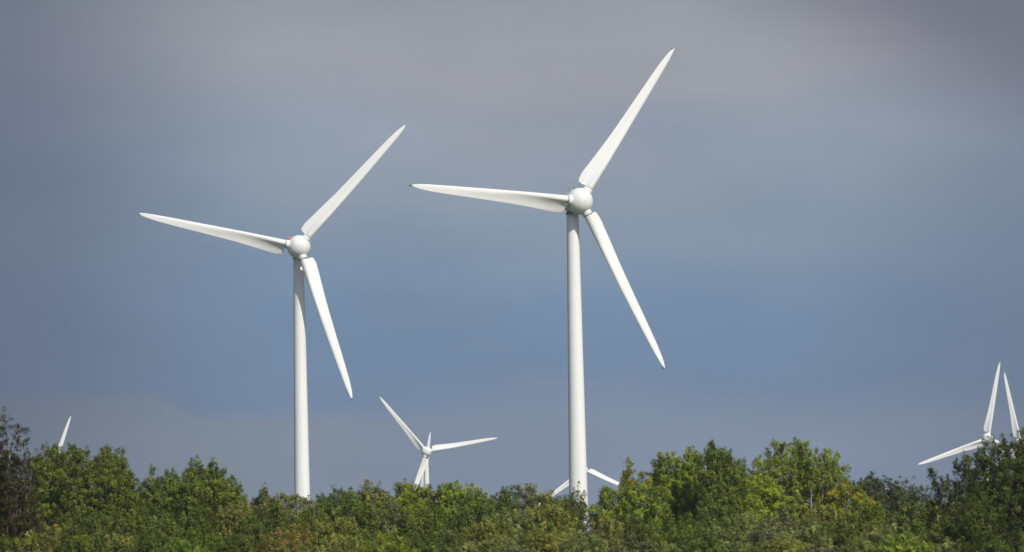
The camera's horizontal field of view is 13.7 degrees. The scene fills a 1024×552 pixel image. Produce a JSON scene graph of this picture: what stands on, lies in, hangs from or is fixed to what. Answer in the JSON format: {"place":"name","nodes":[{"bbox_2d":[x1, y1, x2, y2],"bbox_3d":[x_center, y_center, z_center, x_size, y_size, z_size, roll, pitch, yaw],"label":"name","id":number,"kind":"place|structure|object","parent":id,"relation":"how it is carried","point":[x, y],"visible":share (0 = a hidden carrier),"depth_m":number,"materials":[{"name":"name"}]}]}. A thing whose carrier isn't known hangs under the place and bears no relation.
{"place":"outdoors","nodes":[
{"label":"outdoors","id":0,"kind":"place"},
{"bbox_2d":[0,0,1023,533],"label":"sky","id":1,"kind":"structure","parent":0,"point":[812,214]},
{"bbox_3d":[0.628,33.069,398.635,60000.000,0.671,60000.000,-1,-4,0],"label":"ground","id":2,"kind":"structure","parent":0,"visible":0},
{"bbox_2d":[0,406,50,551],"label":"broad tree","id":3,"kind":"object","parent":2,"relation":"on","point":[13,525],"visible":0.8,"depth_m":298.74,"materials":[{"name":"green plant"}]},
{"bbox_2d":[3,529,49,551],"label":"scrub tree","id":4,"kind":"object","parent":2,"relation":"on","point":[32,537],"visible":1,"depth_m":271.52,"materials":[{"name":"green plant"}]},
{"bbox_2d":[38,522,79,551],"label":"scrub tree","id":5,"kind":"object","parent":2,"relation":"on","point":[56,544],"visible":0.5,"depth_m":308.06,"materials":[{"name":"green plant"}]},
{"bbox_2d":[53,505,101,537],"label":"scrub tree","id":6,"kind":"object","parent":2,"relation":"on","point":[76,516],"visible":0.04,"depth_m":347.25,"materials":[{"name":"green plant"}]},
{"bbox_2d":[59,530,96,551],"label":"scrub tree","id":7,"kind":"object","parent":2,"relation":"on","point":[81,544],"visible":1,"depth_m":275.91,"materials":[{"name":"green plant"}]},
{"bbox_2d":[26,441,140,537],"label":"poplar tree","id":8,"kind":"object","parent":2,"relation":"on","point":[65,489],"visible":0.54,"depth_m":397.18,"materials":[{"name":"green plant"}]},
{"bbox_2d":[61,510,125,551],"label":"scrub tree","id":9,"kind":"object","parent":2,"relation":"on","point":[96,535],"visible":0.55,"depth_m":306.32,"materials":[{"name":"green plant"}]},
{"bbox_2d":[98,533,137,551],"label":"scrub tree","id":10,"kind":"object","parent":2,"relation":"on","point":[123,544],"visible":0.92,"depth_m":279.75,"materials":[{"name":"green plant"}]},
{"bbox_2d":[87,504,149,549],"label":"scrub tree","id":11,"kind":"object","parent":2,"relation":"on","point":[116,523],"visible":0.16,"depth_m":341.19,"materials":[{"name":"green plant"}]},
{"bbox_2d":[120,514,158,550],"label":"scrub tree","id":12,"kind":"object","parent":2,"relation":"on","point":[138,534],"visible":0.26,"depth_m":311.17,"materials":[{"name":"green plant"}]},
{"bbox_2d":[118,531,176,551],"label":"scrub tree","id":13,"kind":"object","parent":2,"relation":"on","point":[151,544],"visible":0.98,"depth_m":276.69,"materials":[{"name":"green plant"}]},
{"bbox_2d":[121,503,184,538],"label":"scrub tree","id":14,"kind":"object","parent":2,"relation":"on","point":[149,516],"visible":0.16,"depth_m":343.30,"materials":[{"name":"green plant"}]},
{"bbox_2d":[132,463,182,525],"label":"poplar tree","id":15,"kind":"object","parent":2,"relation":"on","point":[154,494],"visible":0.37,"depth_m":408.97,"materials":[{"name":"green plant"}]},
{"bbox_2d":[138,517,207,551],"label":"scrub tree","id":16,"kind":"object","parent":2,"relation":"on","point":[178,533],"visible":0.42,"depth_m":305.15,"materials":[{"name":"green plant"}]},
{"bbox_2d":[162,527,215,551],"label":"scrub tree","id":17,"kind":"object","parent":2,"relation":"on","point":[191,544],"visible":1,"depth_m":274.54,"materials":[{"name":"green plant"}]},
{"bbox_2d":[162,502,222,545],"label":"scrub tree","id":18,"kind":"object","parent":2,"relation":"on","point":[192,518],"visible":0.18,"depth_m":349.24,"materials":[{"name":"green plant"}]},
{"bbox_2d":[167,454,253,530],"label":"poplar tree","id":19,"kind":"object","parent":2,"relation":"on","point":[206,494],"visible":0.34,"depth_m":393.03,"materials":[{"name":"green plant"}]},
{"bbox_2d":[195,519,237,551],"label":"scrub tree","id":20,"kind":"object","parent":2,"relation":"on","point":[217,541],"visible":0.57,"depth_m":305.60,"materials":[{"name":"green plant"}]},
{"bbox_2d":[203,501,261,542],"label":"scrub tree","id":21,"kind":"object","parent":2,"relation":"on","point":[232,514],"visible":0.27,"depth_m":348.00,"materials":[{"name":"green plant"}]},
{"bbox_2d":[214,533,257,551],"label":"scrub tree","id":22,"kind":"object","parent":2,"relation":"on","point":[230,546],"visible":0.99,"depth_m":277.42,"materials":[{"name":"green plant"}]},
{"bbox_2d":[222,512,277,551],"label":"scrub tree","id":23,"kind":"object","parent":2,"relation":"on","point":[253,533],"visible":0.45,"depth_m":311.36,"materials":[{"name":"green plant"}]},
{"bbox_2d":[247,482,270,520],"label":"tree","id":24,"kind":"object","parent":2,"relation":"on","point":[258,501],"visible":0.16,"depth_m":383.86,"materials":[{"name":"green plant"}]},
{"bbox_2d":[241,496,291,537],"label":"scrub tree","id":25,"kind":"object","parent":2,"relation":"on","point":[275,522],"visible":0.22,"depth_m":344.90,"materials":[{"name":"green plant"}]},
{"bbox_2d":[138,125,405,512],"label":"wind turbine","id":26,"kind":"object","parent":2,"relation":"on","point":[298,247],"visible":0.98,"depth_m":916.77,"materials":[{"name":"white paint"}]},
{"bbox_2d":[245,531,309,551],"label":"scrub tree","id":27,"kind":"object","parent":2,"relation":"on","point":[279,544],"visible":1,"depth_m":277.55,"materials":[{"name":"green plant"}]},
{"bbox_2d":[259,491,299,524],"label":"tree","id":28,"kind":"object","parent":2,"relation":"on","point":[284,496],"visible":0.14,"depth_m":379.02,"materials":[{"name":"green plant"}]},
{"bbox_2d":[265,523,318,551],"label":"scrub tree","id":29,"kind":"object","parent":2,"relation":"on","point":[303,533],"visible":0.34,"depth_m":306.93,"materials":[{"name":"green plant"}]},
{"bbox_2d":[283,494,327,533],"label":"tree","id":30,"kind":"object","parent":2,"relation":"on","point":[309,505],"visible":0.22,"depth_m":373.80,"materials":[{"name":"green plant"}]},
{"bbox_2d":[292,501,328,544],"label":"scrub tree","id":31,"kind":"object","parent":2,"relation":"on","point":[302,521],"visible":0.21,"depth_m":344.08,"materials":[{"name":"green plant"}]},
{"bbox_2d":[295,539,342,551],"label":"bush","id":32,"kind":"object","parent":2,"relation":"on","point":[318,548],"visible":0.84,"depth_m":279.53,"materials":[{"name":"green plant"}]},
{"bbox_2d":[305,516,365,551],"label":"scrub tree","id":33,"kind":"object","parent":2,"relation":"on","point":[330,529],"visible":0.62,"depth_m":307.75,"materials":[{"name":"green plant"}]},
{"bbox_2d":[315,485,375,522],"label":"broad tree","id":34,"kind":"object","parent":2,"relation":"on","point":[335,503],"visible":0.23,"depth_m":384.35,"materials":[{"name":"green plant"}]},
{"bbox_2d":[328,533,365,551],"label":"scrub tree","id":35,"kind":"object","parent":2,"relation":"on","point":[352,540],"visible":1,"depth_m":270.21,"materials":[{"name":"green plant"}]},
{"bbox_2d":[334,495,385,540],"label":"scrub tree","id":36,"kind":"object","parent":2,"relation":"on","point":[361,522],"visible":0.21,"depth_m":345.84,"materials":[{"name":"green plant"}]},
{"bbox_2d":[343,517,393,551],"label":"scrub tree","id":37,"kind":"object","parent":2,"relation":"on","point":[373,523],"visible":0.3,"depth_m":307.46,"materials":[{"name":"green plant"}]},
{"bbox_2d":[355,478,401,523],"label":"tree","id":38,"kind":"object","parent":2,"relation":"on","point":[376,504],"visible":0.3,"depth_m":386.68,"materials":[{"name":"green plant"}]},
{"bbox_2d":[355,527,420,551],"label":"scrub tree","id":39,"kind":"object","parent":2,"relation":"on","point":[400,545],"visible":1,"depth_m":271.75,"materials":[{"name":"green plant"}]},
{"bbox_2d":[374,499,410,541],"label":"willow bush","id":40,"kind":"object","parent":2,"relation":"on","point":[390,517],"visible":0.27,"depth_m":341.86,"materials":[{"name":"green plant"}]},
{"bbox_2d":[389,478,430,526],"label":"broad tree","id":41,"kind":"object","parent":2,"relation":"on","point":[408,500],"visible":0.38,"depth_m":389.51,"materials":[{"name":"green plant"}]},
{"bbox_2d":[379,509,454,551],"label":"scrub tree","id":42,"kind":"object","parent":2,"relation":"on","point":[416,533],"visible":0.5,"depth_m":303.47,"materials":[{"name":"green plant"}]},
{"bbox_2d":[420,484,441,524],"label":"tree","id":43,"kind":"object","parent":2,"relation":"on","point":[432,496],"visible":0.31,"depth_m":390.84,"materials":[{"name":"green plant"}]},
{"bbox_2d":[413,500,452,539],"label":"scrub tree","id":44,"kind":"object","parent":2,"relation":"on","point":[438,524],"visible":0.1,"depth_m":345.91,"materials":[{"name":"green plant"}]},
{"bbox_2d":[415,530,458,551],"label":"scrub tree","id":45,"kind":"object","parent":2,"relation":"on","point":[426,544],"visible":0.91,"depth_m":275.35,"materials":[{"name":"green plant"}]},
{"bbox_2d":[380,397,496,489],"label":"wind turbine","id":46,"kind":"object","parent":2,"relation":"on","point":[426,452],"visible":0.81,"depth_m":2064.49,"materials":[{"name":"white paint"}]},
{"bbox_2d":[430,479,490,525],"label":"broad tree","id":47,"kind":"object","parent":2,"relation":"on","point":[448,500],"visible":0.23,"depth_m":388.89,"materials":[{"name":"green plant"}]},
{"bbox_2d":[437,492,500,547],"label":"scrub tree","id":48,"kind":"object","parent":2,"relation":"on","point":[458,524],"visible":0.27,"depth_m":338.93,"materials":[{"name":"green plant"}]},
{"bbox_2d":[453,533,506,551],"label":"willow bush","id":49,"kind":"object","parent":2,"relation":"on","point":[464,545],"visible":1,"depth_m":270.31,"materials":[{"name":"green plant"}]},
{"bbox_2d":[453,517,516,551],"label":"scrub tree","id":50,"kind":"object","parent":2,"relation":"on","point":[483,531],"visible":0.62,"depth_m":306.32,"materials":[{"name":"green plant"}]},
{"bbox_2d":[487,485,520,535],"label":"tree","id":51,"kind":"object","parent":2,"relation":"on","point":[507,499],"visible":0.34,"depth_m":387.41,"materials":[{"name":"green plant"}]},
{"bbox_2d":[478,537,532,551],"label":"willow bush","id":52,"kind":"object","parent":2,"relation":"on","point":[516,548],"visible":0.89,"depth_m":275.21,"materials":[{"name":"green plant"}]},
{"bbox_2d":[493,507,534,543],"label":"willow bush","id":53,"kind":"object","parent":2,"relation":"on","point":[516,522],"visible":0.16,"depth_m":341.89,"materials":[{"name":"green plant"}]},
{"bbox_2d":[511,482,539,532],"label":"tree","id":54,"kind":"object","parent":2,"relation":"on","point":[529,502],"visible":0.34,"depth_m":391.08,"materials":[{"name":"green plant"}]},
{"bbox_2d":[409,48,673,531],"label":"wind turbine","id":55,"kind":"object","parent":2,"relation":"on","point":[574,203],"visible":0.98,"depth_m":796.67,"materials":[{"name":"white paint"}]},
{"bbox_2d":[512,527,580,551],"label":"scrub tree","id":56,"kind":"object","parent":2,"relation":"on","point":[550,542],"visible":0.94,"depth_m":275.48,"materials":[{"name":"green plant"}]},
{"bbox_2d":[519,503,578,539],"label":"scrub tree","id":57,"kind":"object","parent":2,"relation":"on","point":[556,519],"visible":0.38,"depth_m":347.33,"materials":[{"name":"green plant"}]},
{"bbox_2d":[530,489,567,532],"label":"tree","id":58,"kind":"object","parent":2,"relation":"on","point":[548,499],"visible":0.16,"depth_m":379.03,"materials":[{"name":"green plant"}]},
{"bbox_2d":[560,481,589,531],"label":"tree","id":59,"kind":"object","parent":2,"relation":"on","point":[579,510],"visible":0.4,"depth_m":374.70,"materials":[{"name":"green plant"}]},
{"bbox_2d":[539,468,619,504],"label":"wind turbine","id":60,"kind":"object","parent":2,"relation":"on","point":[590,472],"visible":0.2,"depth_m":2258.96,"materials":[{"name":"white paint"}]},
{"bbox_2d":[564,533,606,551],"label":"willow bush","id":61,"kind":"object","parent":2,"relation":"on","point":[584,546],"visible":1,"depth_m":270.82,"materials":[{"name":"green plant"}]},
{"bbox_2d":[579,514,642,551],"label":"scrub tree","id":62,"kind":"object","parent":2,"relation":"on","point":[609,539],"visible":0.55,"depth_m":305.55,"materials":[{"name":"green plant"}]},
{"bbox_2d":[600,511,639,540],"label":"scrub tree","id":63,"kind":"object","parent":2,"relation":"on","point":[618,519],"visible":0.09,"depth_m":347.94,"materials":[{"name":"green plant"}]},
{"bbox_2d":[585,482,671,536],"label":"bright bush","id":64,"kind":"object","parent":2,"relation":"on","point":[651,511],"visible":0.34,"depth_m":374.14,"materials":[{"name":"green plant"}]},
{"bbox_2d":[604,530,658,551],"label":"willow bush","id":65,"kind":"object","parent":2,"relation":"on","point":[629,542],"visible":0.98,"depth_m":278.89,"materials":[{"name":"green plant"}]},
{"bbox_2d":[615,456,653,509],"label":"sapling","id":66,"kind":"object","parent":2,"relation":"on","point":[627,472],"visible":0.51,"depth_m":384.46,"materials":[{"name":"green plant"}]},
{"bbox_2d":[612,514,668,551],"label":"scrub tree","id":67,"kind":"object","parent":2,"relation":"on","point":[645,532],"visible":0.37,"depth_m":310.98,"materials":[{"name":"green plant"}]},
{"bbox_2d":[649,503,697,540],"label":"scrub tree","id":68,"kind":"object","parent":2,"relation":"on","point":[667,517],"visible":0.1,"depth_m":339.77,"materials":[{"name":"green plant"}]},
{"bbox_2d":[645,445,705,527],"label":"broad tree","id":69,"kind":"object","parent":2,"relation":"on","point":[679,480],"visible":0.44,"depth_m":408.31,"materials":[{"name":"green plant"}]},
{"bbox_2d":[656,512,706,551],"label":"scrub tree","id":70,"kind":"object","parent":2,"relation":"on","point":[672,539],"visible":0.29,"depth_m":304.55,"materials":[{"name":"green plant"}]},
{"bbox_2d":[676,528,731,551],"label":"scrub tree","id":71,"kind":"object","parent":2,"relation":"on","point":[709,546],"visible":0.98,"depth_m":277.99,"materials":[{"name":"green plant"}]},
{"bbox_2d":[682,494,740,544],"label":"scrub tree","id":72,"kind":"object","parent":2,"relation":"on","point":[705,517],"visible":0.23,"depth_m":340.34,"materials":[{"name":"green plant"}]},
{"bbox_2d":[690,439,750,531],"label":"broad tree","id":73,"kind":"object","parent":2,"relation":"on","point":[713,482],"visible":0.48,"depth_m":403.51,"materials":[{"name":"green plant"}]},
{"bbox_2d":[695,519,752,551],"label":"willow bush","id":74,"kind":"object","parent":2,"relation":"on","point":[721,530],"visible":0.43,"depth_m":311.91,"materials":[{"name":"green plant"}]},
{"bbox_2d":[736,510,759,540],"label":"willow bush","id":75,"kind":"object","parent":2,"relation":"on","point":[744,521],"visible":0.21,"depth_m":349.05,"materials":[{"name":"green plant"}]},
{"bbox_2d":[732,519,792,551],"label":"willow bush","id":76,"kind":"object","parent":2,"relation":"on","point":[765,531],"visible":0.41,"depth_m":310.68,"materials":[{"name":"green plant"}]},
{"bbox_2d":[737,470,790,532],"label":"lime bush","id":77,"kind":"object","parent":2,"relation":"on","point":[760,500],"visible":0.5,"depth_m":384.01,"materials":[{"name":"green plant"}]},
{"bbox_2d":[747,535,809,551],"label":"scrub tree","id":78,"kind":"object","parent":2,"relation":"on","point":[779,545],"visible":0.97,"depth_m":278.13,"materials":[{"name":"green plant"}]},
{"bbox_2d":[752,502,812,545],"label":"willow bush","id":79,"kind":"object","parent":2,"relation":"on","point":[785,517],"visible":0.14,"depth_m":345.33,"materials":[{"name":"green plant"}]},
{"bbox_2d":[747,436,853,530],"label":"broad tree","id":80,"kind":"object","parent":2,"relation":"on","point":[802,482],"visible":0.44,"depth_m":408.27,"materials":[{"name":"green plant"}]},
{"bbox_2d":[779,518,833,551],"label":"willow bush","id":81,"kind":"object","parent":2,"relation":"on","point":[806,533],"visible":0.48,"depth_m":305.98,"materials":[{"name":"green plant"}]},
{"bbox_2d":[800,540,844,551],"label":"willow bush","id":82,"kind":"object","parent":2,"relation":"on","point":[818,547],"visible":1,"depth_m":276.32,"materials":[{"name":"green plant"}]},
{"bbox_2d":[799,501,854,541],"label":"scrub tree","id":83,"kind":"object","parent":2,"relation":"on","point":[833,520],"visible":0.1,"depth_m":343.35,"materials":[{"name":"green plant"}]},
{"bbox_2d":[812,515,862,551],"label":"scrub tree","id":84,"kind":"object","parent":2,"relation":"on","point":[839,538],"visible":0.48,"depth_m":310.44,"materials":[{"name":"green plant"}]},
{"bbox_2d":[804,479,881,531],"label":"broad tree","id":85,"kind":"object","parent":2,"relation":"on","point":[853,492],"visible":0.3,"depth_m":378.66,"materials":[{"name":"green plant"}]},
{"bbox_2d":[838,535,893,551],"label":"willow bush","id":86,"kind":"object","parent":2,"relation":"on","point":[863,546],"visible":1,"depth_m":276.70,"materials":[{"name":"green plant"}]},
{"bbox_2d":[845,497,893,545],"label":"scrub tree","id":87,"kind":"object","parent":2,"relation":"on","point":[877,517],"visible":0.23,"depth_m":340.36,"materials":[{"name":"green plant"}]},
{"bbox_2d":[848,471,890,515],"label":"conifer","id":88,"kind":"object","parent":2,"relation":"on","point":[879,494],"visible":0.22,"depth_m":398.83,"materials":[{"name":"green plant"}]},
{"bbox_2d":[860,516,917,551],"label":"willow bush","id":89,"kind":"object","parent":2,"relation":"on","point":[873,534],"visible":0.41,"depth_m":306.99,"materials":[{"name":"green plant"}]},
{"bbox_2d":[880,475,901,521],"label":"conifer","id":90,"kind":"object","parent":2,"relation":"on","point":[890,492],"visible":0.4,"depth_m":400.75,"materials":[{"name":"green plant"}]},
{"bbox_2d":[886,475,912,523],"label":"conifer","id":91,"kind":"object","parent":2,"relation":"on","point":[900,490],"visible":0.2,"depth_m":400.71,"materials":[{"name":"green plant"}]},
{"bbox_2d":[880,491,930,542],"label":"scrub tree","id":92,"kind":"object","parent":2,"relation":"on","point":[903,514],"visible":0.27,"depth_m":345.25,"materials":[{"name":"green plant"}]},
{"bbox_2d":[872,531,946,551],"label":"scrub tree","id":93,"kind":"object","parent":2,"relation":"on","point":[910,546],"visible":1,"depth_m":277.85,"materials":[{"name":"green plant"}]},
{"bbox_2d":[902,478,929,515],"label":"conifer","id":94,"kind":"object","parent":2,"relation":"on","point":[912,496],"visible":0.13,"depth_m":401.51,"materials":[{"name":"green plant"}]},
{"bbox_2d":[896,519,936,547],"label":"scrub tree","id":95,"kind":"object","parent":2,"relation":"on","point":[918,524],"visible":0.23,"depth_m":310.36,"materials":[{"name":"green plant"}]},
{"bbox_2d":[909,537,961,551],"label":"willow bush","id":96,"kind":"object","parent":2,"relation":"on","point":[943,546],"visible":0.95,"depth_m":278.60,"materials":[{"name":"green plant"}]},
{"bbox_2d":[912,498,965,540],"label":"scrub tree","id":97,"kind":"object","parent":2,"relation":"on","point":[925,516],"visible":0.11,"depth_m":344.68,"materials":[{"name":"green plant"}]},
{"bbox_2d":[919,515,967,550],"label":"scrub tree","id":98,"kind":"object","parent":2,"relation":"on","point":[933,530],"visible":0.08,"depth_m":307.96,"materials":[{"name":"green plant"}]},
{"bbox_2d":[923,467,964,542],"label":"sparse tree","id":99,"kind":"object","parent":2,"relation":"on","point":[941,490],"visible":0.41,"depth_m":329.25,"materials":[{"name":"green plant"}]},
{"bbox_2d":[948,451,975,515],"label":"sparse tree","id":100,"kind":"object","parent":2,"relation":"on","point":[965,472],"visible":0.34,"depth_m":324.31,"materials":[{"name":"green plant"}]},
{"bbox_2d":[918,363,1012,491],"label":"wind turbine","id":101,"kind":"object","parent":2,"relation":"on","point":[987,429],"visible":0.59,"depth_m":1924.39,"materials":[{"name":"white paint"}]},
{"bbox_2d":[928,495,1010,551],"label":"dark bush","id":102,"kind":"object","parent":2,"relation":"on","point":[976,516],"visible":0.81,"depth_m":284.21,"materials":[{"name":"green plant"}]},
{"bbox_2d":[955,529,1012,551],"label":"scrub tree","id":103,"kind":"object","parent":2,"relation":"on","point":[994,545],"visible":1,"depth_m":270.65,"materials":[{"name":"green plant"}]},
{"bbox_2d":[964,426,1023,546],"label":"tree","id":104,"kind":"object","parent":2,"relation":"on","point":[1005,491],"visible":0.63,"depth_m":298.41,"materials":[{"name":"green plant"}]},
{"bbox_2d":[983,372,1022,485],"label":"wind turbine","id":105,"kind":"object","parent":2,"relation":"on","point":[1015,427],"visible":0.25,"depth_m":2070.29,"materials":[{"name":"white paint"}]},
{"bbox_2d":[1007,527,1023,551],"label":"scrub tree","id":106,"kind":"object","parent":2,"relation":"on","point":[1019,545],"visible":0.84,"depth_m":275.75,"materials":[{"name":"green plant"}]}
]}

